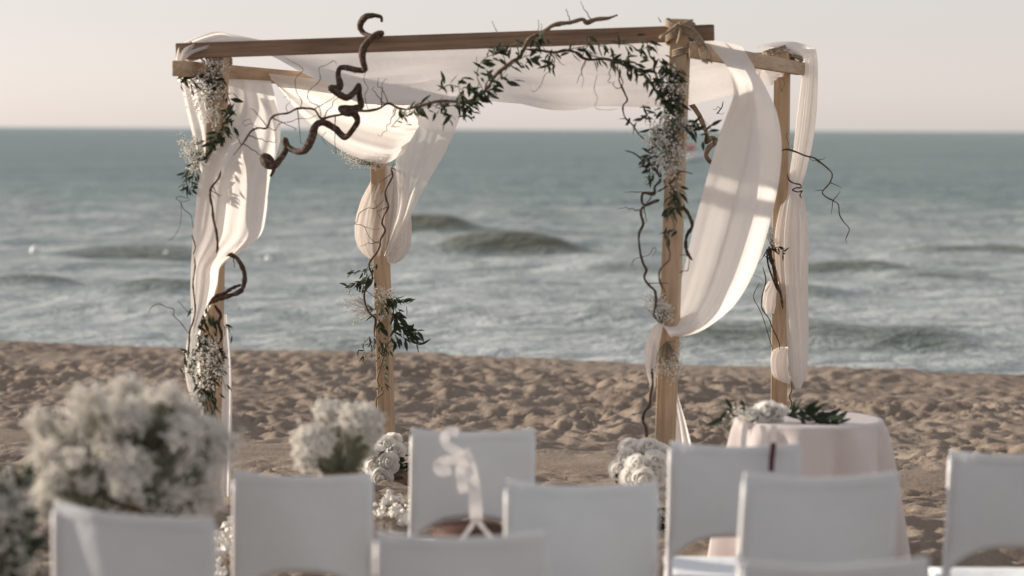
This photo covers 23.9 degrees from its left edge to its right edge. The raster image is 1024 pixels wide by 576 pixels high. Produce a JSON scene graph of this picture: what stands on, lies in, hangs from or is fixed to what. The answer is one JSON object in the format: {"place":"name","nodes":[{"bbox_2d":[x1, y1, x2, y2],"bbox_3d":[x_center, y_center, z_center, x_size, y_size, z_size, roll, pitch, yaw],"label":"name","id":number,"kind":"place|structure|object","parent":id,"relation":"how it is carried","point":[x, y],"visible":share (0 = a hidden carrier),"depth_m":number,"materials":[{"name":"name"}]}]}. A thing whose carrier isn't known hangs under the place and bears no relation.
{"place":"outdoors","nodes":[
{"label":"outdoors","id":0,"kind":"place"},
{"bbox_2d":[0,127,1023,374],"bbox_3d":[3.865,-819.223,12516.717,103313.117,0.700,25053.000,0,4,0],"label":"sea","id":1,"kind":"structure","parent":0,"point":[524,243],"depth_m":44.88,"materials":[{"name":"liquid"}]},
{"bbox_2d":[30,245,39,252],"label":"buoy","id":2,"kind":"object","parent":1,"relation":"on","point":[35,249],"visible":0.75,"depth_m":45.32,"materials":[{"name":"white paint"}]},
{"bbox_2d":[265,255,270,261],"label":"buoy","id":3,"kind":"object","parent":1,"relation":"on","point":[267,258],"visible":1,"depth_m":43.38,"materials":[{"name":"white paint"}]},
{"bbox_2d":[686,144,704,161],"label":"boat","id":4,"kind":"object","parent":1,"relation":"on","point":[696,157],"visible":0.63,"depth_m":184.40,"materials":[{"name":"white paint"}]},
{"bbox_2d":[0,340,1023,575],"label":"beach","id":5,"kind":"structure","parent":0,"point":[583,418],"depth_m":19.27,"materials":[{"name":"beige sand"}]},
{"bbox_2d":[0,461,51,575],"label":"gypsophila bush","id":6,"kind":"object","parent":5,"relation":"on","point":[17,513],"visible":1,"depth_m":6.43,"materials":[{"name":"white plant"}]},
{"bbox_2d":[52,500,216,575],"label":"chair","id":7,"kind":"object","parent":5,"relation":"on","point":[87,542],"visible":1,"depth_m":6.15,"materials":[{"name":"white fabric"}]},
{"bbox_2d":[17,370,262,527],"bbox_3d":[-1.053,0.797,6.831,0.698,1.138,0.567,0,4,0],"label":"gypsophila bush","id":8,"kind":"object","parent":5,"relation":"on","point":[153,453],"visible":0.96,"depth_m":6.70,"materials":[{"name":"white plant"}]},
{"bbox_2d":[217,516,231,575],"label":"strewn blossoms","id":9,"kind":"object","parent":5,"relation":"on","point":[224,549],"visible":0.68,"depth_m":10.02,"materials":[{"name":"white plant"}]},
{"bbox_2d":[231,470,373,575],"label":"chair","id":10,"kind":"object","parent":5,"relation":"on","point":[318,524],"visible":1,"depth_m":7.44,"materials":[{"name":"white fabric"}]},
{"bbox_2d":[289,395,387,575],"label":"gypsophila bush","id":11,"kind":"object","parent":5,"relation":"on","point":[314,445],"visible":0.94,"depth_m":7.81,"materials":[{"name":"white plant"}]},
{"bbox_2d":[361,432,409,482],"bbox_3d":[-0.731,1.031,13.990,0.352,0.367,0.269,0,4,0],"label":"rose bouquet","id":12,"kind":"object","parent":5,"relation":"on","point":[386,462],"visible":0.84,"depth_m":13.93,"materials":[{"name":"white plant"}]},
{"bbox_2d":[373,489,408,526],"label":"strewn blossoms","id":13,"kind":"object","parent":5,"relation":"on","point":[396,509],"visible":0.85,"depth_m":10.90,"materials":[{"name":"white plant"}]},
{"bbox_2d":[393,469,408,485],"bbox_3d":[-0.686,1.083,14.087,0.335,0.100,0.356,2,4,26],"label":"burlap wrap","id":14,"kind":"object","parent":5,"relation":"on","point":[404,480],"visible":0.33,"depth_m":13.96,"materials":[{"name":"brown fabric"}]},
{"bbox_2d":[374,531,549,575],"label":"chair","id":15,"kind":"object","parent":5,"relation":"on","point":[526,554],"visible":1,"depth_m":5.94,"materials":[{"name":"white fabric"}]},
{"bbox_2d":[408,428,535,535],"bbox_3d":[-0.154,0.941,8.618,0.445,0.951,0.576,0,4,-4],"label":"chair","id":16,"kind":"object","parent":5,"relation":"on","point":[500,458],"visible":0.5,"depth_m":8.37,"materials":[{"name":"white fabric"}]},
{"bbox_2d":[432,426,492,536],"bbox_3d":[-0.157,0.654,8.028,0.215,0.393,0.021,0,4,0],"label":"ribbon bow","id":17,"kind":"object","parent":16,"relation":"attached to","point":[467,477],"visible":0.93,"depth_m":8.03,"materials":[{"name":"white fabric"}]},
{"bbox_2d":[432,519,503,537],"bbox_3d":[-0.145,0.876,8.405,0.266,0.132,0.266,0,4,0],"label":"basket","id":18,"kind":"object","parent":16,"relation":"on","point":[453,529],"visible":0.27,"depth_m":8.33,"materials":[{"name":"brown wicker"}]},
{"bbox_2d":[172,18,804,523],"bbox_3d":[0.036,0.121,12.553,2.611,2.893,3.306,1,4,13],"label":"pergola","id":19,"kind":"object","parent":5,"relation":"on","point":[684,40],"visible":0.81,"depth_m":11.14,"materials":[{"name":"brown wood"}]},
{"bbox_2d":[176,131,211,176],"bbox_3d":[-1.484,-0.623,11.273,0.147,0.216,0.122,-1,4,-24],"label":"babys breath","id":20,"kind":"object","parent":19,"relation":"attached to","point":[194,156],"visible":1,"depth_m":11.27,"materials":[{"name":"white plant"}]},
{"bbox_2d":[179,303,233,421],"bbox_3d":[-1.435,0.395,11.348,0.258,0.703,0.144,0,4,0],"label":"leaf garland","id":21,"kind":"object","parent":19,"relation":"attached to","point":[213,323],"visible":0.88,"depth_m":11.34},
{"bbox_2d":[184,58,230,130],"bbox_3d":[-1.420,-0.911,11.238,0.217,0.364,0.164,0,4,0],"label":"babys breath","id":22,"kind":"object","parent":19,"relation":"attached to","point":[208,91],"visible":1,"depth_m":11.24,"materials":[{"name":"white plant"}]},
{"bbox_2d":[183,335,231,390],"bbox_3d":[-1.426,0.350,11.299,0.229,0.260,0.193,0,4,0],"label":"babys breath","id":23,"kind":"object","parent":19,"relation":"attached to","point":[208,352],"visible":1,"depth_m":11.29,"materials":[{"name":"white plant"}]},
{"bbox_2d":[177,65,242,197],"bbox_3d":[-1.410,-0.732,11.301,0.313,0.622,0.137,0,4,0],"label":"leaf garland","id":24,"kind":"object","parent":19,"relation":"attached to","point":[230,112],"visible":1,"depth_m":11.29},
{"bbox_2d":[209,252,246,344],"bbox_3d":[-1.331,0.019,11.321,0.183,0.497,0.050,0,4,0],"label":"willow branch","id":25,"kind":"object","parent":19,"relation":"attached to","point":[221,296],"visible":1,"depth_m":11.32,"materials":[{"name":"brown plant"}]},
{"bbox_2d":[182,79,280,495],"bbox_3d":[-1.343,0.023,11.426,0.485,2.029,0.409,0,4,0],"label":"drape","id":26,"kind":"object","parent":19,"relation":"hanging from","point":[241,186],"visible":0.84,"depth_m":11.32,"materials":[{"name":"white fabric"}]},
{"bbox_2d":[149,196,195,357],"bbox_3d":[-1.572,-0.049,11.181,0.223,0.752,0.010,0,4,0],"label":"willow branch","id":27,"kind":"object","parent":26,"relation":"attached to","point":[192,288],"visible":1,"depth_m":11.19,"materials":[{"name":"brown plant"}]},
{"bbox_2d":[209,171,220,252],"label":"willow branch","id":28,"kind":"object","parent":26,"relation":"attached to","point":[212,215],"visible":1,"depth_m":11.16,"materials":[{"name":"brown plant"}]},
{"bbox_2d":[259,13,383,176],"bbox_3d":[-0.873,-0.886,11.110,0.577,0.759,0.183,0,4,0],"label":"corkscrew branch","id":29,"kind":"object","parent":19,"relation":"hanging from","point":[270,163],"visible":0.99,"depth_m":11.11,"materials":[{"name":"brown plant"}]},
{"bbox_2d":[231,57,404,158],"bbox_3d":[-0.879,-0.821,11.022,0.810,0.467,0.100,0,4,0],"label":"twig spray","id":30,"kind":"object","parent":29,"relation":"attached to","point":[324,117],"visible":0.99,"depth_m":11.03,"materials":[{"name":"brown plant"}]},
{"bbox_2d":[336,290,372,324],"bbox_3d":[-0.918,0.118,14.089,0.220,0.220,0.138,0,4,0],"label":"babys breath","id":31,"kind":"object","parent":19,"relation":"attached to","point":[362,311],"visible":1,"depth_m":14.09,"materials":[{"name":"white plant"}]},
{"bbox_2d":[333,149,382,170],"bbox_3d":[-0.887,-0.754,13.885,0.285,0.165,0.190,-1,4,-17],"label":"babys breath","id":32,"kind":"object","parent":19,"relation":"attached to","point":[370,164],"visible":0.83,"depth_m":13.88,"materials":[{"name":"white plant"}]},
{"bbox_2d":[340,264,377,293],"bbox_3d":[-0.888,-0.043,13.998,0.220,0.196,0.108,0,4,0],"label":"leaf garland","id":33,"kind":"object","parent":19,"relation":"attached to","point":[365,281],"visible":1,"depth_m":14.00},
{"bbox_2d":[269,74,461,263],"bbox_3d":[-0.709,-0.610,13.112,0.774,1.058,2.036,1,4,11],"label":"drape","id":34,"kind":"object","parent":19,"relation":"hanging from","point":[417,149],"visible":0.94,"depth_m":13.76,"materials":[{"name":"white fabric"}]},
{"bbox_2d":[357,336,392,390],"bbox_3d":[-0.794,0.434,14.048,0.211,0.337,0.085,0,4,-4],"label":"leaf garland","id":35,"kind":"object","parent":19,"relation":"attached to","point":[379,350],"visible":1,"depth_m":14.04},
{"bbox_2d":[355,163,404,336],"bbox_3d":[-0.760,-0.217,13.966,0.299,1.008,0.054,1,4,9],"label":"vine branch","id":36,"kind":"object","parent":19,"relation":"attached to","point":[372,258],"visible":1,"depth_m":13.97,"materials":[{"name":"brown plant"}]},
{"bbox_2d":[375,345,385,408],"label":"vine branch","id":37,"kind":"object","parent":19,"relation":"attached to","point":[382,393],"visible":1,"depth_m":14.09,"materials":[{"name":"brown plant"}]},
{"bbox_2d":[373,285,399,322],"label":"babys breath","id":38,"kind":"object","parent":19,"relation":"attached to","point":[382,304],"visible":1,"depth_m":14.01,"materials":[{"name":"white plant"}]},
{"bbox_2d":[366,296,429,351],"bbox_3d":[-0.659,0.212,14.043,0.383,0.346,0.162,0,4,0],"label":"leaf garland","id":39,"kind":"object","parent":19,"relation":"attached to","point":[410,331],"visible":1,"depth_m":14.02},
{"bbox_2d":[176,31,796,110],"bbox_3d":[0.021,-1.094,12.468,2.791,0.354,2.974,1,4,9],"label":"canopy drape","id":40,"kind":"object","parent":19,"relation":"hanging from","point":[409,77],"visible":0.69,"depth_m":11.97,"materials":[{"name":"white fabric"}]},
{"bbox_2d":[405,1,660,110],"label":"willow bough","id":41,"kind":"object","parent":19,"relation":"attached to","point":[562,23],"visible":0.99,"depth_m":10.82,"materials":[{"name":"brown plant"}]},
{"bbox_2d":[390,30,550,128],"bbox_3d":[-0.187,-0.924,10.791,0.720,0.457,0.172,0,4,0],"label":"leaf garland","id":42,"kind":"object","parent":41,"relation":"hanging from","point":[420,111],"visible":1,"depth_m":10.79},
{"bbox_2d":[526,20,667,138],"bbox_3d":[0.379,-0.930,10.818,0.634,0.533,0.074,0,4,3],"label":"willow bough","id":43,"kind":"object","parent":19,"relation":"attached to","point":[572,51],"visible":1,"depth_m":10.80,"materials":[{"name":"brown plant"}]},
{"bbox_2d":[537,32,683,89],"bbox_3d":[0.439,-1.010,10.779,0.657,0.262,0.150,0,4,0],"label":"leaf garland","id":44,"kind":"object","parent":19,"relation":"attached to","point":[626,64],"visible":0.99,"depth_m":10.77},
{"bbox_2d":[641,369,653,437],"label":"willow branch","id":45,"kind":"object","parent":19,"relation":"attached to","point":[648,407],"visible":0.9,"depth_m":10.89,"materials":[{"name":"brown plant"}]},
{"bbox_2d":[621,150,692,322],"bbox_3d":[0.636,-0.228,10.807,0.339,0.775,0.055,0,4,-9],"label":"willow branch","id":46,"kind":"object","parent":19,"relation":"attached to","point":[653,193],"visible":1,"depth_m":10.80,"materials":[{"name":"brown plant"}]},
{"bbox_2d":[641,291,674,325],"bbox_3d":[0.652,0.091,10.845,0.120,0.159,0.117,-2,4,-33],"label":"babys breath","id":47,"kind":"object","parent":19,"relation":"attached to","point":[660,309],"visible":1,"depth_m":10.84,"materials":[{"name":"white plant"}]},
{"bbox_2d":[658,228,670,299],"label":"willow branch","id":48,"kind":"object","parent":19,"relation":"attached to","point":[662,266],"visible":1,"depth_m":10.84,"materials":[{"name":"brown plant"}]},
{"bbox_2d":[648,335,685,385],"bbox_3d":[0.695,0.318,10.856,0.184,0.250,0.101,-1,4,-21],"label":"babys breath","id":49,"kind":"object","parent":19,"relation":"hanging from","point":[667,345],"visible":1,"depth_m":10.86,"materials":[{"name":"white plant"}]},
{"bbox_2d":[639,63,699,191],"bbox_3d":[0.703,-0.716,10.782,0.275,0.576,0.177,0,4,0],"label":"babys breath","id":50,"kind":"object","parent":19,"relation":"attached to","point":[669,133],"visible":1,"depth_m":10.77,"materials":[{"name":"white plant"}]},
{"bbox_2d":[621,62,721,246],"bbox_3d":[0.706,-0.593,10.795,0.464,0.830,0.167,0,4,0],"label":"leaf garland","id":51,"kind":"object","parent":19,"relation":"attached to","point":[668,212],"visible":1,"depth_m":10.78},
{"bbox_2d":[640,104,717,163],"bbox_3d":[0.897,-0.881,13.115,0.482,0.416,0.213,0,4,0],"label":"corkscrew branch","id":52,"kind":"object","parent":19,"relation":"attached to","point":[710,146],"visible":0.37,"depth_m":13.09,"materials":[{"name":"brown plant"}]},
{"bbox_2d":[680,206,693,272],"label":"willow branch","id":53,"kind":"object","parent":19,"relation":"attached to","point":[687,212],"visible":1,"depth_m":10.87,"materials":[{"name":"brown plant"}]},
{"bbox_2d":[645,41,781,443],"bbox_3d":[0.994,-0.059,11.265,0.350,2.172,1.177,3,4,32],"label":"drape","id":54,"kind":"object","parent":19,"relation":"hanging from","point":[733,219],"visible":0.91,"depth_m":11.14,"materials":[{"name":"white fabric"}]},
{"bbox_2d":[753,246,782,349],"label":"vine branch","id":55,"kind":"object","parent":19,"relation":"attached to","point":[774,279],"visible":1,"depth_m":13.50,"materials":[{"name":"brown plant"}]},
{"bbox_2d":[766,226,780,247],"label":"babys breath","id":56,"kind":"object","parent":19,"relation":"attached to","point":[770,234],"visible":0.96,"depth_m":13.46,"materials":[{"name":"white plant"}]},
{"bbox_2d":[762,246,788,260],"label":"leaf garland","id":57,"kind":"object","parent":19,"relation":"attached to","point":[778,252],"visible":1,"depth_m":13.47},
{"bbox_2d":[757,41,817,388],"bbox_3d":[1.547,-0.420,13.698,0.386,1.960,0.401,0,4,0],"label":"drape","id":58,"kind":"object","parent":19,"relation":"hanging from","point":[792,232],"visible":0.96,"depth_m":13.58,"materials":[{"name":"white fabric"}]},
{"bbox_2d":[787,174,802,197],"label":"willow branch","id":59,"kind":"object","parent":58,"relation":"attached to","point":[801,191],"visible":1,"depth_m":13.43,"materials":[{"name":"brown plant"}]},
{"bbox_2d":[788,381,792,409],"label":"vine branch","id":60,"kind":"object","parent":19,"relation":"attached to","point":[789,397],"visible":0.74,"depth_m":13.57,"materials":[{"name":"brown plant"}]},
{"bbox_2d":[782,133,849,241],"bbox_3d":[1.680,-0.558,13.462,0.407,0.617,0.044,0,4,3],"label":"willow branch","id":61,"kind":"object","parent":19,"relation":"attached to","point":[816,159],"visible":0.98,"depth_m":13.46,"materials":[{"name":"brown plant"}]},
{"bbox_2d":[504,480,658,575],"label":"chair","id":62,"kind":"object","parent":5,"relation":"on","point":[608,530],"visible":0.85,"depth_m":6.78,"materials":[{"name":"white fabric"}]},
{"bbox_2d":[608,437,669,530],"bbox_3d":[0.594,0.906,10.759,0.336,0.468,0.315,0,4,0],"label":"rose bouquet","id":63,"kind":"object","parent":5,"relation":"on","point":[643,460],"visible":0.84,"depth_m":10.71,"materials":[{"name":"white plant"}]},
{"bbox_2d":[663,441,801,575],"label":"chair","id":64,"kind":"object","parent":5,"relation":"on","point":[704,486],"visible":0.66,"depth_m":7.88,"materials":[{"name":"white fabric"}]},
{"bbox_2d":[768,443,775,471],"bbox_3d":[0.839,0.545,7.792,0.024,0.094,0.003,0,4,0],"label":"hanging ribbon","id":65,"kind":"object","parent":64,"relation":"hanging from","point":[772,455],"visible":1,"depth_m":7.79,"materials":[{"name":"brown fabric"}]},
{"bbox_2d":[735,471,898,575],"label":"chair","id":66,"kind":"object","parent":5,"relation":"on","point":[829,521],"visible":0.85,"depth_m":6.56,"materials":[{"name":"white fabric"}]},
{"bbox_2d":[739,556,928,575],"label":"chair","id":67,"kind":"object","parent":5,"relation":"on","point":[918,566],"visible":1,"depth_m":5.43,"materials":[{"name":"white fabric"}]},
{"bbox_2d":[929,450,1023,575],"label":"chair","id":68,"kind":"object","parent":5,"relation":"on","point":[984,511],"visible":1,"depth_m":7.69,"materials":[{"name":"white fabric"}]},
{"bbox_2d":[0,0,1023,131],"label":"sky","id":69,"kind":"structure","parent":0,"point":[884,65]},
{"bbox_3d":[1.209,0.864,9.877,0.576,0.656,0.576,0,4,0],"label":"round table","id":70,"kind":"object","parent":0,"visible":0},
{"bbox_2d":[708,410,910,560],"bbox_3d":[1.210,0.834,9.902,0.832,0.611,0.807,0,4,0],"label":"tablecloth","id":71,"kind":"object","parent":70,"relation":"on","point":[858,444],"visible":0.3,"depth_m":9.61,"materials":[{"name":"fabric"}]},
{"bbox_2d":[706,398,849,446],"bbox_3d":[1.072,0.589,9.667,0.585,0.287,0.287,0,4,0],"label":"table centrepiece","id":72,"kind":"object","parent":71,"relation":"on","point":[771,411],"visible":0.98,"depth_m":9.69,"materials":[{"name":"white plant"}]}
]}

